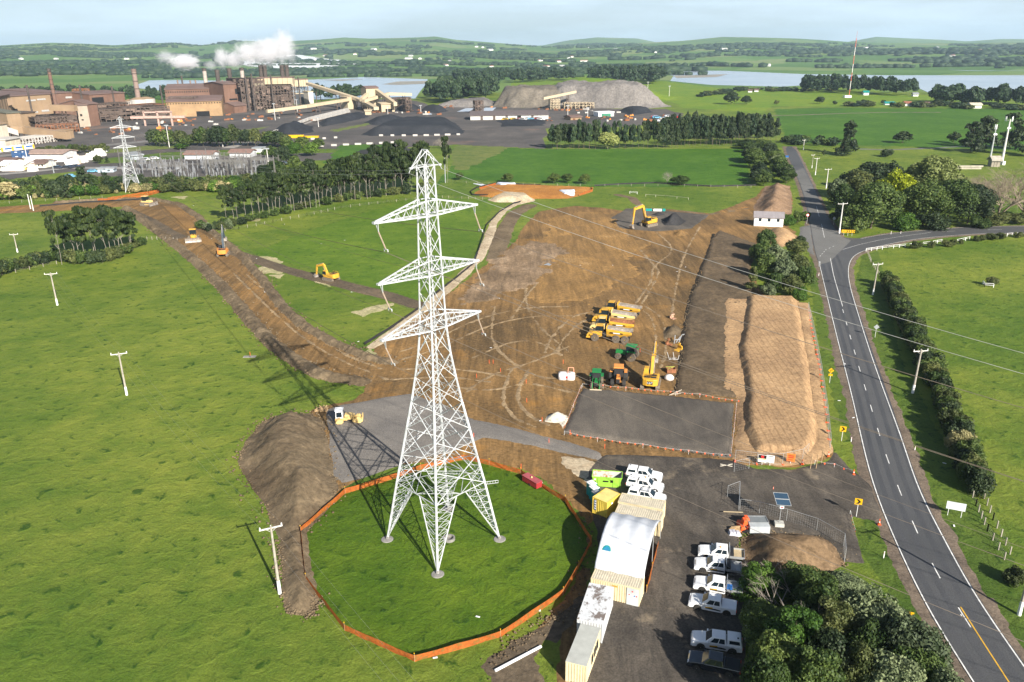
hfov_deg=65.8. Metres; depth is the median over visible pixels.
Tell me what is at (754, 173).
broadleaf tree
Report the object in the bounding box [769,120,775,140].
pine tree
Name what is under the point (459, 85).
pine tree
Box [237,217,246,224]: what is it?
shrub
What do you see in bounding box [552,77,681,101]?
hill
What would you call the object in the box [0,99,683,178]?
works yard
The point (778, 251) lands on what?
broadleaf tree
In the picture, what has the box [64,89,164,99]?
paddock
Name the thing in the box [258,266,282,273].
bare patch
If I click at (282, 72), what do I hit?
chimney
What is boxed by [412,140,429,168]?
pine tree
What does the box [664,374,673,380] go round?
round bag
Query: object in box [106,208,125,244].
pine tree
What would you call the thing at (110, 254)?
shrub
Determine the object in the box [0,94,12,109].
works building
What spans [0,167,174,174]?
works road
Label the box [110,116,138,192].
transmission tower
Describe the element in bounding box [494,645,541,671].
white pipe
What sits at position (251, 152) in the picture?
switch house
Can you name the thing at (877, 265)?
power pole
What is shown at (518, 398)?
wheel track
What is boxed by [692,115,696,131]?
pine tree
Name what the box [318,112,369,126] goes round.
coal pile
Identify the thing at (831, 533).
fence panel
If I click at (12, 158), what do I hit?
depot house
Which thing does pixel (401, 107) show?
coal pile
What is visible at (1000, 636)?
wheel path
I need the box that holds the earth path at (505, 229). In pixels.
[486,204,536,258]
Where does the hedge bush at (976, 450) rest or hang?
on the ground at (134, 546)
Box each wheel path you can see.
[822,263,987,681]
[827,262,1002,681]
[836,254,1023,671]
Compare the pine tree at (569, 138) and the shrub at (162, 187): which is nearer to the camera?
the shrub at (162, 187)
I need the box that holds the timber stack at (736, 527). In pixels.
[728,526,746,531]
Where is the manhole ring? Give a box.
[444,534,454,542]
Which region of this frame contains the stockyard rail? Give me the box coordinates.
[957,165,982,168]
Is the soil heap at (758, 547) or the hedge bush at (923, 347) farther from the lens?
the hedge bush at (923, 347)
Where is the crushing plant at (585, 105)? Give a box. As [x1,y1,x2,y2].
[562,102,593,108]
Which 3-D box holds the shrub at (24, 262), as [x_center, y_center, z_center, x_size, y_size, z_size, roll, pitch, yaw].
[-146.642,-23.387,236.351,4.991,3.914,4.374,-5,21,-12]
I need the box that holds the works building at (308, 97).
[302,91,313,103]
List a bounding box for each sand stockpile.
[723,298,832,465]
[739,295,817,454]
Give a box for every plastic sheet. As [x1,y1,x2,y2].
[497,182,515,184]
[559,189,574,195]
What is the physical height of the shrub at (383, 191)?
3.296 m
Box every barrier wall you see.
[320,141,393,146]
[379,133,459,135]
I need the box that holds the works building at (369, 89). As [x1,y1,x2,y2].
[360,85,378,109]
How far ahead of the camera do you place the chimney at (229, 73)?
909.27 m
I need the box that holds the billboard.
[946,501,966,517]
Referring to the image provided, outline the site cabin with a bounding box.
[577,582,613,642]
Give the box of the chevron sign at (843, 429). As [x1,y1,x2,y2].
[840,426,846,440]
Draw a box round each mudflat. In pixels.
[334,79,359,80]
[387,81,425,84]
[675,74,725,77]
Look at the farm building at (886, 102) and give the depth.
848.87 m
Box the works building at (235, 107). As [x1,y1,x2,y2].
[223,101,246,112]
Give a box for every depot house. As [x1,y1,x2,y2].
[0,157,25,161]
[0,160,16,170]
[11,161,33,167]
[31,159,56,167]
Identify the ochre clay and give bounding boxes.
[527,211,651,304]
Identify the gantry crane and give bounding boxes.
[130,111,157,125]
[144,111,185,125]
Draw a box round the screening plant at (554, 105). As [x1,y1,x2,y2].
[548,98,559,108]
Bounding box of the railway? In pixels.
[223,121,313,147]
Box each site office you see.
[565,624,600,681]
[593,111,613,116]
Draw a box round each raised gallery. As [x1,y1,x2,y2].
[256,76,296,105]
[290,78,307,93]
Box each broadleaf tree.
[0,182,19,199]
[71,144,80,151]
[80,144,86,151]
[86,145,96,151]
[92,154,102,161]
[96,143,109,150]
[145,129,159,145]
[152,130,163,145]
[158,129,173,146]
[171,130,187,142]
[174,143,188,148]
[175,134,193,144]
[189,128,198,145]
[194,126,206,144]
[201,126,210,143]
[205,129,215,145]
[208,125,224,146]
[220,128,235,144]
[227,124,238,144]
[235,129,244,143]
[239,129,250,143]
[249,128,260,144]
[257,165,270,173]
[260,130,273,143]
[260,145,276,156]
[267,159,284,170]
[269,129,283,146]
[274,145,290,164]
[279,136,292,146]
[287,141,301,155]
[287,155,301,166]
[294,136,308,147]
[301,142,318,155]
[302,158,314,165]
[312,138,324,148]
[598,132,619,148]
[650,117,656,133]
[660,117,666,126]
[665,116,672,128]
[670,113,679,126]
[724,91,739,102]
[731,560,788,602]
[737,140,756,145]
[738,139,755,145]
[738,597,784,645]
[739,652,791,681]
[740,95,752,103]
[741,142,757,148]
[742,144,765,155]
[742,598,765,607]
[743,152,767,165]
[744,629,806,679]
[745,147,764,155]
[750,168,774,179]
[751,161,767,170]
[754,170,772,185]
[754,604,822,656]
[756,228,777,249]
[756,252,776,277]
[758,142,777,148]
[763,145,781,153]
[763,273,786,291]
[764,142,777,148]
[764,150,787,162]
[764,244,788,260]
[769,156,787,167]
[772,160,792,172]
[772,162,791,173]
[772,256,798,276]
[776,166,795,180]
[780,169,797,182]
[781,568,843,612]
[782,273,804,295]
[784,239,809,254]
[787,601,816,620]
[790,254,811,267]
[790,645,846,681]
[796,266,816,285]
[803,626,853,681]
[814,96,824,101]
[822,569,868,593]
[826,178,847,198]
[828,183,854,205]
[834,170,851,179]
[836,640,875,681]
[837,582,900,628]
[838,181,906,228]
[843,168,873,191]
[844,617,892,653]
[855,601,913,635]
[857,161,888,181]
[858,648,926,681]
[876,167,917,214]
[877,160,903,176]
[878,612,954,673]
[888,645,946,681]
[892,131,913,142]
[898,184,916,217]
[900,176,959,225]
[906,154,967,182]
[928,86,942,98]
[930,666,963,681]
[932,86,948,99]
[934,179,980,220]
[941,89,956,100]
[946,132,961,142]
[949,84,961,101]
[953,90,967,102]
[956,183,998,223]
[961,88,972,101]
[969,87,983,102]
[985,87,996,101]
[991,84,1011,101]
[1012,89,1023,102]
[1013,86,1023,102]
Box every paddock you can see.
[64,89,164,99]
[253,196,498,299]
[426,148,750,193]
[450,145,510,169]
[511,76,1023,112]
[775,108,1023,150]
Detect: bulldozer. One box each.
[140,195,157,206]
[185,228,201,242]
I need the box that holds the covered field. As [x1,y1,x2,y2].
[243,54,348,67]
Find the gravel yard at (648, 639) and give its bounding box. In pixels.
[570,452,879,681]
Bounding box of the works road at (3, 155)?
[0,140,149,156]
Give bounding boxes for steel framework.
[28,113,77,126]
[72,88,89,91]
[98,104,169,121]
[125,103,165,107]
[226,77,267,110]
[262,84,294,108]
[291,86,308,102]
[382,97,410,106]
[402,97,411,111]
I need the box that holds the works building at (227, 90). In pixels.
[203,81,240,102]
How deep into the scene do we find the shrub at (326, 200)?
329.47 m
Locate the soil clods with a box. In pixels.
[134,209,856,679]
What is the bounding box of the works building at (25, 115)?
[13,110,35,126]
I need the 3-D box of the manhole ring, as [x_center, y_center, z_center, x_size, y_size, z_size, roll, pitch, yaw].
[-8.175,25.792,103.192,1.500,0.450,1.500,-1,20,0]
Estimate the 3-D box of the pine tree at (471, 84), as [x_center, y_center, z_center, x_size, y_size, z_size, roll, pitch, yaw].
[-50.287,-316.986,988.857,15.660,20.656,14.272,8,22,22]
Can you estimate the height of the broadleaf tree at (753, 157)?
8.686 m
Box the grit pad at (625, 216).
[612,208,707,230]
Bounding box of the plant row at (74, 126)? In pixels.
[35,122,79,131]
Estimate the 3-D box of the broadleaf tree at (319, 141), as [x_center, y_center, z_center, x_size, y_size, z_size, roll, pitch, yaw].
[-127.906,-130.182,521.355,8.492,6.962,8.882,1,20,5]
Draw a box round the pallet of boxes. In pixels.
[728,529,741,536]
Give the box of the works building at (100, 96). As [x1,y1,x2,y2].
[72,90,125,104]
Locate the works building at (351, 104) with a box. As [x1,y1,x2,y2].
[340,96,355,108]
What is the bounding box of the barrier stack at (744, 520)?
[737,515,749,530]
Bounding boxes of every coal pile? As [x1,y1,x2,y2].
[276,121,313,134]
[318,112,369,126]
[361,116,464,135]
[364,114,402,124]
[395,104,421,111]
[420,104,447,112]
[497,119,546,126]
[620,106,651,114]
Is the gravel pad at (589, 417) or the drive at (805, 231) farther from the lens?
the drive at (805, 231)
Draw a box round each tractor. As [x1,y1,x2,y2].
[589,368,603,390]
[609,363,627,386]
[615,343,638,361]
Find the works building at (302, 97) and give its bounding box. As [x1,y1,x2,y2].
[292,92,303,103]
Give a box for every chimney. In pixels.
[47,68,59,114]
[131,69,140,96]
[202,68,207,82]
[214,70,219,80]
[226,68,231,77]
[239,68,243,77]
[258,65,263,76]
[262,65,268,84]
[279,65,286,101]
[284,65,292,104]
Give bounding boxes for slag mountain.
[439,97,494,107]
[488,84,559,107]
[542,79,670,107]
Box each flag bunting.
[566,431,730,455]
[582,384,739,401]
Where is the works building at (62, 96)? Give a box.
[1,88,72,114]
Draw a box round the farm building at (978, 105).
[967,103,982,107]
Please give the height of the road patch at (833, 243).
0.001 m
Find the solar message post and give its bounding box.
[773,492,790,527]
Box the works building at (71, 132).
[55,129,73,138]
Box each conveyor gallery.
[7,98,12,105]
[7,127,18,135]
[8,126,70,140]
[48,104,77,114]
[266,98,349,115]
[306,82,378,110]
[359,92,369,108]
[362,92,411,108]
[375,89,396,105]
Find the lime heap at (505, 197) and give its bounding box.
[488,192,534,202]
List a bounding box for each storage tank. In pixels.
[129,97,145,103]
[141,97,155,102]
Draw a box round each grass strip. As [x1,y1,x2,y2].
[85,126,268,152]
[97,149,338,163]
[323,144,381,162]
[329,123,369,131]
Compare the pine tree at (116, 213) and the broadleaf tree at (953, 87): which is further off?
the broadleaf tree at (953, 87)
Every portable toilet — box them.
[586,480,596,495]
[589,484,599,499]
[591,489,599,503]
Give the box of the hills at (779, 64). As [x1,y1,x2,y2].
[0,36,1023,92]
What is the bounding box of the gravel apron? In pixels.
[326,394,601,482]
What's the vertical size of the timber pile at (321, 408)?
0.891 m
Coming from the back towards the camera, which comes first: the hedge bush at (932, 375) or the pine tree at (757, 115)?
the pine tree at (757, 115)
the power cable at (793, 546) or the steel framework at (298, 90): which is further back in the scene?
the steel framework at (298, 90)
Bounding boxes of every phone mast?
[990,124,997,155]
[1000,116,1013,164]
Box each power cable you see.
[113,135,382,251]
[113,143,386,310]
[115,153,393,365]
[119,159,390,364]
[123,156,371,304]
[136,142,476,284]
[137,151,480,334]
[139,136,471,230]
[158,151,477,231]
[166,180,483,335]
[385,252,1019,480]
[389,311,1016,562]
[391,254,1023,481]
[392,365,1021,640]
[394,313,1023,565]
[399,368,1023,641]
[479,231,1017,406]
[483,232,1022,407]
[483,286,1018,479]
[484,286,1022,480]
[485,336,1020,546]
[488,337,1022,547]
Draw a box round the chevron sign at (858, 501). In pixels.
[854,498,862,515]
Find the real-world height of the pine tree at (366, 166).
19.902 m
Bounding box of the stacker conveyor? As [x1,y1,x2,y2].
[543,90,575,108]
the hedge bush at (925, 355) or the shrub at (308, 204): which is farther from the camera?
the shrub at (308, 204)
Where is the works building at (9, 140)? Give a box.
[0,136,21,146]
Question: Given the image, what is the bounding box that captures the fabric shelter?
[594,512,660,596]
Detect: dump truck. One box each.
[586,323,632,343]
[589,316,634,329]
[592,307,636,320]
[599,300,642,318]
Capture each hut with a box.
[96,166,109,172]
[105,166,117,171]
[251,146,265,151]
[363,109,371,114]
[986,156,1002,166]
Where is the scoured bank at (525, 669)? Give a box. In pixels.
[481,596,584,681]
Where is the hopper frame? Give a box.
[473,100,483,110]
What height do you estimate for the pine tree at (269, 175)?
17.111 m
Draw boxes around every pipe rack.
[20,135,62,143]
[97,102,129,107]
[165,96,197,105]
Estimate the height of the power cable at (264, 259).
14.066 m
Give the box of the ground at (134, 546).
[0,92,1023,681]
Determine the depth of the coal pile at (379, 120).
708.15 m
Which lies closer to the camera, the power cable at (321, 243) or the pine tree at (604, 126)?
the power cable at (321, 243)
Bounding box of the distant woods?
[0,39,1023,78]
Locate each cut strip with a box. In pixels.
[613,194,641,204]
[633,207,748,214]
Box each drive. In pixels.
[762,112,940,115]
[799,225,814,255]
[861,146,1011,149]
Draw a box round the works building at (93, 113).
[58,99,100,125]
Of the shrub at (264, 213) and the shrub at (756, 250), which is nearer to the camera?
the shrub at (756, 250)
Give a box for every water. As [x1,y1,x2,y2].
[138,77,427,99]
[670,71,1023,91]
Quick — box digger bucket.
[674,343,682,351]
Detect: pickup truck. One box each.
[625,464,662,481]
[625,474,664,492]
[627,484,666,499]
[686,649,740,677]
[688,592,737,615]
[690,628,742,654]
[693,574,742,596]
[694,555,741,575]
[698,542,744,560]
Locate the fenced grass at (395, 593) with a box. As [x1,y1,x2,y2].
[307,461,587,657]
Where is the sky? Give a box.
[0,0,1023,45]
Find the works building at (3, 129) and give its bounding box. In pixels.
[0,121,8,136]
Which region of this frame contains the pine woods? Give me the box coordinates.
[0,64,919,97]
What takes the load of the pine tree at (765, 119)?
on the ground at (134, 546)
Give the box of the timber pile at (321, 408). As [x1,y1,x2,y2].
[314,405,328,411]
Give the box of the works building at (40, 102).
[0,90,53,114]
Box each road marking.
[820,267,973,681]
[842,309,961,615]
[848,233,1023,665]
[960,607,1008,681]
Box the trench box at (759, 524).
[748,516,769,533]
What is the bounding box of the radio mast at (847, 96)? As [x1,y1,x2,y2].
[820,38,875,97]
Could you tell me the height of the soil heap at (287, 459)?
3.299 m
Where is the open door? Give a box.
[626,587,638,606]
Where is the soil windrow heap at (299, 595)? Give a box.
[278,530,319,615]
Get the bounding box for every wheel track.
[230,269,388,379]
[247,275,390,371]
[390,376,490,382]
[399,315,572,359]
[400,306,569,351]
[404,368,510,377]
[430,383,571,392]
[466,346,569,391]
[472,340,562,357]
[490,306,577,378]
[501,367,535,426]
[510,261,561,318]
[515,369,549,425]
[524,287,568,351]
[543,311,592,352]
[555,318,591,353]
[628,236,659,303]
[635,232,671,304]
[644,311,657,366]
[645,306,666,367]
[670,227,699,314]
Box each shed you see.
[124,151,143,159]
[470,110,548,119]
[563,114,582,119]
[753,211,784,226]
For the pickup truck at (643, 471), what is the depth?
116.55 m
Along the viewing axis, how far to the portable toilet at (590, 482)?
112.64 m
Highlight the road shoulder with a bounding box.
[782,146,1023,681]
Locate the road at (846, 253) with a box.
[786,146,1023,681]
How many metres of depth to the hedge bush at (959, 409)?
131.60 m
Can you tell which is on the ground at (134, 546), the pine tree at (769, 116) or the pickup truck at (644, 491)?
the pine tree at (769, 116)
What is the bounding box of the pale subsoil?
[458,240,570,313]
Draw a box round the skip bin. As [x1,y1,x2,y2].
[592,469,622,487]
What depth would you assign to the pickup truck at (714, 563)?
95.79 m
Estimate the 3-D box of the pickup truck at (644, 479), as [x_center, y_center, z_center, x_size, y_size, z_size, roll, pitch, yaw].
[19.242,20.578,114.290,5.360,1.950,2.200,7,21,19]
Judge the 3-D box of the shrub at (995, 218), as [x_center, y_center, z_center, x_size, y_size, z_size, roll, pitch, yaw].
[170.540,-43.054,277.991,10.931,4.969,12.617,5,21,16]
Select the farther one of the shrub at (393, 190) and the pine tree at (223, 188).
the shrub at (393, 190)
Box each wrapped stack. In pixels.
[9,165,14,170]
[15,166,23,170]
[27,166,38,170]
[56,156,66,161]
[79,157,88,161]
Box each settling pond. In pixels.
[457,108,472,111]
[484,108,494,110]
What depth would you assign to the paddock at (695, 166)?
426.82 m
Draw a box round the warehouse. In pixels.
[28,149,77,158]
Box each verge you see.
[809,258,921,620]
[855,251,1023,648]
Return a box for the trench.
[674,234,714,392]
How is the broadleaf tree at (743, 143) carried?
on the paddock at (695, 166)
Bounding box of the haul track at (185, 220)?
[163,206,218,246]
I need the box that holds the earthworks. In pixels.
[0,186,832,681]
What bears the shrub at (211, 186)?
on the ground at (134, 546)
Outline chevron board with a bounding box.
[842,230,854,232]
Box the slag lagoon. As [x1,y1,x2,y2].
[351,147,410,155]
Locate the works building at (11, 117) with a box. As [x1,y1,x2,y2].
[0,109,22,126]
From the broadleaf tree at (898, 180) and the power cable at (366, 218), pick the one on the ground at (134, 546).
the broadleaf tree at (898, 180)
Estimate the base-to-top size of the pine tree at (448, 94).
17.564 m
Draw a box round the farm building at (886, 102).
[882,101,895,104]
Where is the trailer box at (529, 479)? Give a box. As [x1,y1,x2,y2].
[522,472,542,488]
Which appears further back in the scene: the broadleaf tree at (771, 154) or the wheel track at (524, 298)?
the broadleaf tree at (771, 154)
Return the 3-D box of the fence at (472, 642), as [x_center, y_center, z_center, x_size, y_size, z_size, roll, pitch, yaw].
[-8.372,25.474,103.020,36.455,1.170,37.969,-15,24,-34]
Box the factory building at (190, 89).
[164,83,209,98]
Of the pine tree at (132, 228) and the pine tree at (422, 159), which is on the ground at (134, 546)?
the pine tree at (132, 228)
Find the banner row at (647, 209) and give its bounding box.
[646,208,664,210]
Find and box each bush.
[456,172,463,179]
[501,173,513,181]
[547,172,560,181]
[561,173,572,181]
[578,174,591,182]
[670,175,690,184]
[878,270,897,278]
[880,275,899,286]
[883,281,904,293]
[886,289,903,301]
[887,283,902,294]
[889,291,911,302]
[889,297,907,309]
[893,300,916,309]
[893,303,916,313]
[894,307,918,320]
[897,315,916,324]
[898,312,917,318]
[898,315,926,332]
[900,323,927,339]
[903,316,926,329]
[903,332,933,346]
[908,327,926,338]
[909,240,923,247]
[909,340,936,355]
[911,348,944,365]
[915,344,938,356]
[916,356,948,373]
[922,361,949,374]
[922,370,952,388]
[927,241,935,247]
[931,377,953,389]
[931,384,956,399]
[932,387,961,408]
[934,395,962,411]
[936,409,974,427]
[938,400,960,411]
[939,406,965,417]
[941,240,952,246]
[943,416,971,436]
[943,429,976,446]
[946,420,975,435]
[948,437,980,456]
[950,239,957,244]
[951,448,971,468]
[956,436,984,456]
[956,447,986,470]
[956,450,987,468]
[956,461,995,488]
[963,462,996,498]
[973,235,980,241]
[985,233,998,239]
[985,276,999,285]
[995,232,1006,238]
[1002,565,1023,587]
[1013,232,1023,237]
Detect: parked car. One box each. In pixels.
[62,165,73,168]
[87,169,97,172]
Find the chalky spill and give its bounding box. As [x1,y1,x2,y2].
[561,456,594,481]
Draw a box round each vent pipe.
[25,85,32,110]
[159,85,163,104]
[244,76,249,110]
[250,74,255,110]
[270,75,274,108]
[297,77,301,104]
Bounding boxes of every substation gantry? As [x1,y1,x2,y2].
[117,149,140,165]
[156,157,175,169]
[159,153,181,161]
[160,159,183,174]
[162,162,184,174]
[184,161,205,172]
[202,153,226,170]
[204,157,234,175]
[204,160,223,173]
[209,156,236,175]
[212,157,242,173]
[217,162,238,173]
[218,150,247,164]
[226,159,247,175]
[237,159,263,170]
[250,155,278,166]
[250,156,275,171]
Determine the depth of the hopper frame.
799.46 m
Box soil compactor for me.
[334,407,363,423]
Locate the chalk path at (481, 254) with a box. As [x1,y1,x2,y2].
[367,200,534,348]
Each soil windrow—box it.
[53,197,196,215]
[121,205,371,385]
[195,213,399,364]
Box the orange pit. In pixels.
[474,184,592,198]
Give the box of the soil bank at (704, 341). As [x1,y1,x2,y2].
[675,230,754,397]
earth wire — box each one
[124,120,425,170]
[124,127,406,174]
[409,173,1022,373]
[443,169,1021,352]
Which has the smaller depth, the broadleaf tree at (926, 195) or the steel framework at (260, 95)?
the broadleaf tree at (926, 195)
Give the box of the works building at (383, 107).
[377,102,394,111]
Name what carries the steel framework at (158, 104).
on the works yard at (484, 133)
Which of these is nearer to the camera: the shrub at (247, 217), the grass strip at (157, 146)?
the shrub at (247, 217)
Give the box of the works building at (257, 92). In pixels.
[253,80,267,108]
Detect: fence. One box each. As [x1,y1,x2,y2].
[40,198,140,206]
[97,190,160,199]
[211,200,396,230]
[300,455,591,661]
[364,307,417,343]
[430,180,739,187]
[431,200,521,296]
[470,182,539,195]
[595,182,756,186]
[646,541,658,592]
[866,243,911,250]
[969,489,1006,559]
[984,493,1011,554]
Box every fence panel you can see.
[734,450,757,463]
[759,502,787,520]
[786,509,817,529]
[817,518,844,542]
[843,535,846,561]
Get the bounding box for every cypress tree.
[59,180,74,197]
[75,166,93,185]
[101,172,113,184]
[167,172,179,182]
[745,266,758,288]
[777,560,819,601]
[817,595,857,635]
[833,139,852,154]
[840,120,859,150]
[958,121,986,151]
[977,115,1001,145]
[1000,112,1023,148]
[1014,129,1023,152]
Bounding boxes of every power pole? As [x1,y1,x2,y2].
[9,233,17,251]
[44,272,57,304]
[110,352,127,395]
[259,523,282,594]
[838,202,847,232]
[872,263,882,294]
[911,349,927,393]
[1017,590,1023,615]
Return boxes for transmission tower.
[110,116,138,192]
[372,149,505,577]
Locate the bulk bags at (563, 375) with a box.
[558,367,574,380]
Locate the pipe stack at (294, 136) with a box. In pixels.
[290,135,318,137]
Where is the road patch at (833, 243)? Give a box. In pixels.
[795,168,850,263]
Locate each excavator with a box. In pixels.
[216,224,229,256]
[313,263,339,281]
[629,204,657,228]
[640,341,660,390]
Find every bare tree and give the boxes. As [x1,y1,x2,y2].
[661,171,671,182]
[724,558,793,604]
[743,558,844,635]
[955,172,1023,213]
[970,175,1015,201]
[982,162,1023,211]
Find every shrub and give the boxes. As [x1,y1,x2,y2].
[0,181,9,198]
[0,260,11,273]
[3,257,13,272]
[9,178,26,183]
[12,258,18,269]
[13,256,31,268]
[14,185,31,198]
[19,182,31,195]
[23,255,38,265]
[26,251,43,263]
[27,174,44,182]
[28,184,36,194]
[30,179,41,197]
[39,252,50,263]
[40,187,50,197]
[42,247,57,260]
[43,181,60,197]
[55,248,68,261]
[59,174,74,184]
[62,248,80,264]
[67,184,76,193]
[70,185,85,195]
[75,249,86,262]
[81,173,98,184]
[84,250,95,263]
[85,184,99,194]
[93,249,106,262]
[96,175,109,183]
[98,184,111,194]
[102,184,118,192]
[103,247,115,260]
[111,245,123,258]
[113,176,122,182]
[118,244,133,252]
[120,242,133,252]
[121,174,133,182]
[123,181,134,189]
[126,239,140,247]
[127,183,142,192]
[133,173,147,182]
[136,237,147,244]
[141,183,152,190]
[145,181,158,189]
[146,176,156,183]
[150,177,164,183]
[157,182,170,191]
[161,173,169,182]
[171,182,186,191]
[176,175,186,183]
[185,178,197,189]
[191,180,208,190]
[194,220,205,227]
[202,222,213,229]
[205,175,217,181]
[206,224,211,230]
[207,180,218,192]
[212,221,221,228]
[214,181,229,190]
[216,222,227,228]
[224,183,233,190]
[225,179,239,187]
[225,219,232,228]
[227,175,239,179]
[228,217,237,224]
[234,179,245,187]
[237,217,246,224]
[240,173,252,182]
[244,214,254,220]
[253,212,265,218]
[261,210,269,217]
[270,208,279,215]
[279,205,291,213]
[293,203,304,209]
[301,201,310,206]
[309,199,315,206]
[320,196,332,204]
[334,193,343,201]
[343,192,351,199]
[347,190,358,197]
[355,191,362,198]
[364,188,373,196]
[373,189,381,196]
[379,188,386,194]
[387,187,398,194]
[401,183,410,193]
[415,182,423,192]
[748,243,765,262]
[759,282,776,294]
[779,137,789,141]
[783,214,796,225]
[791,286,807,300]
[792,138,806,144]
[793,210,805,222]
[795,235,806,240]
[804,211,810,220]
[812,139,820,144]
[820,139,829,143]
[828,205,845,219]
[829,139,837,145]
[837,214,871,232]
[842,101,853,105]
[850,102,860,106]
[862,102,875,106]
[880,149,892,156]
[891,212,920,230]
[893,102,904,106]
[917,101,928,106]
[917,211,953,231]
[926,103,937,106]
[934,101,943,105]
[941,100,949,105]
[951,104,962,107]
[961,105,975,108]
[969,215,991,228]
[980,211,1011,224]
[991,102,1003,107]
[1005,105,1018,109]
[1010,212,1023,223]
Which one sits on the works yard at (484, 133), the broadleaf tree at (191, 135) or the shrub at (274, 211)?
the broadleaf tree at (191, 135)
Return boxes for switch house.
[182,150,219,158]
[227,149,257,156]
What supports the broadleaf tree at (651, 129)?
on the ground at (134, 546)
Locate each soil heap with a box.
[238,411,338,540]
[652,212,664,215]
[661,213,685,225]
[663,324,681,337]
[671,230,687,236]
[740,533,844,588]
[753,183,792,214]
[770,227,796,246]
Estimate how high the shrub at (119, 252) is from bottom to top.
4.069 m
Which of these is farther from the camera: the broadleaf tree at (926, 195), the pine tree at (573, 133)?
the pine tree at (573, 133)
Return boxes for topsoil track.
[119,209,186,238]
[228,249,425,308]
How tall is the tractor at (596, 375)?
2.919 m
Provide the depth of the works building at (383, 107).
830.21 m
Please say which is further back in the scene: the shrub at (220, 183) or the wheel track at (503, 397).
the shrub at (220, 183)
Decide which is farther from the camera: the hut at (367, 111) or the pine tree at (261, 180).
the hut at (367, 111)
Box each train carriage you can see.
[1,145,13,151]
[12,144,24,150]
[25,143,34,148]
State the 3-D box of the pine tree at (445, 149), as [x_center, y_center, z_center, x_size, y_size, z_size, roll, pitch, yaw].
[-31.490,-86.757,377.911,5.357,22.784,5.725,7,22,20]
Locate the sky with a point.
(101, 22)
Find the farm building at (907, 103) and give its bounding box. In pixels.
[903,101,911,105]
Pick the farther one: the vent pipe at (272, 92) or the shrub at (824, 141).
the vent pipe at (272, 92)
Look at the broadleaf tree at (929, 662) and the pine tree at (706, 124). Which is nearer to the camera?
the broadleaf tree at (929, 662)
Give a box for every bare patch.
[171,196,187,198]
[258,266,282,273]
[259,256,282,263]
[269,274,283,277]
[351,303,393,316]
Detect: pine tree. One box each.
[41,209,63,262]
[54,216,68,248]
[57,214,87,248]
[59,213,78,247]
[66,212,87,250]
[71,205,99,250]
[77,207,100,250]
[92,208,107,246]
[93,203,116,246]
[96,207,119,243]
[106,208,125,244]
[107,213,131,253]
[123,211,137,250]
[216,184,228,213]
[224,190,235,216]
[229,187,239,217]
[234,186,249,213]
[242,178,256,211]
[249,174,262,207]
[253,183,263,212]
[254,174,266,208]
[261,187,269,205]
[262,179,278,204]
[265,171,279,206]
[268,174,286,212]
[279,166,288,201]
[282,178,295,201]
[284,167,298,210]
[295,166,311,204]
[295,171,307,205]
[299,175,315,207]
[308,163,319,197]
[312,172,324,205]
[317,177,329,204]
[318,168,334,194]
[323,87,332,97]
[323,159,340,187]
[323,164,338,198]
[332,156,344,196]
[335,84,342,94]
[335,166,346,193]
[340,166,348,199]
[344,154,360,191]
[345,168,356,198]
[348,89,356,95]
[353,85,360,96]
[353,151,363,187]
[353,157,364,190]
[357,153,374,198]
[363,164,377,197]
[367,143,382,187]
[367,162,379,189]
[375,163,383,189]
[378,146,389,188]
[378,162,393,195]
[382,141,398,186]
[386,145,398,180]
[388,158,402,181]
[391,149,410,193]
[393,139,407,181]
[399,149,408,182]
[403,159,414,193]
[410,147,422,173]
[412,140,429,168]
[418,151,431,182]
[424,80,431,95]
[432,82,438,95]
[435,83,447,98]
[441,136,451,171]
[444,85,450,98]
[447,78,454,96]
[451,85,459,98]
[455,82,461,95]
[461,83,464,95]
[464,80,471,95]
[466,79,477,95]
[477,85,491,94]
[479,78,486,96]
[485,76,489,90]
[489,81,499,91]
[491,75,499,90]
[547,124,554,141]
[553,125,561,148]
[562,124,568,141]
[566,123,572,142]
[570,124,576,141]
[576,119,581,140]
[580,122,586,145]
[586,123,592,141]
[592,119,599,148]
[597,119,601,143]
[602,121,606,147]
[607,124,610,132]
[612,120,617,135]
[617,120,622,145]
[622,124,628,145]
[630,123,637,141]
[636,124,641,147]
[642,120,647,147]
[645,119,651,147]
[652,121,656,140]
[654,122,664,147]
[661,125,667,147]
[664,124,670,141]
[668,126,675,147]
[674,122,678,145]
[675,126,681,142]
[680,117,684,140]
[682,120,688,145]
[688,121,693,145]
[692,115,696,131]
[693,118,699,142]
[698,114,704,144]
[702,116,710,136]
[703,115,708,137]
[709,116,717,142]
[710,114,719,136]
[715,117,721,144]
[716,113,725,144]
[721,118,726,144]
[724,116,730,144]
[727,116,734,137]
[731,117,736,145]
[734,111,743,135]
[735,110,739,144]
[740,113,745,139]
[742,113,751,138]
[748,115,756,136]
[754,112,759,139]
[756,119,765,138]
[762,117,767,131]
[764,122,770,136]
[767,113,773,120]
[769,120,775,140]
[774,118,780,142]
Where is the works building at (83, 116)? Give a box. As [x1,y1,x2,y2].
[74,102,90,126]
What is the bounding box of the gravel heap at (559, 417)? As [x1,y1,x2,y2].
[545,412,567,426]
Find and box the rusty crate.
[665,366,675,372]
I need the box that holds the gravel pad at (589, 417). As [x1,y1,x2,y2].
[564,389,733,457]
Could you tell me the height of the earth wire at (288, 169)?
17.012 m
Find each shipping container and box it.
[11,150,22,154]
[18,150,29,154]
[591,568,644,606]
[592,488,619,517]
[615,503,663,536]
[618,493,665,516]
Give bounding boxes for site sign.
[758,454,766,462]
[766,455,774,462]
[786,453,795,462]
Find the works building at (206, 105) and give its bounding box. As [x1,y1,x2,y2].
[165,95,224,116]

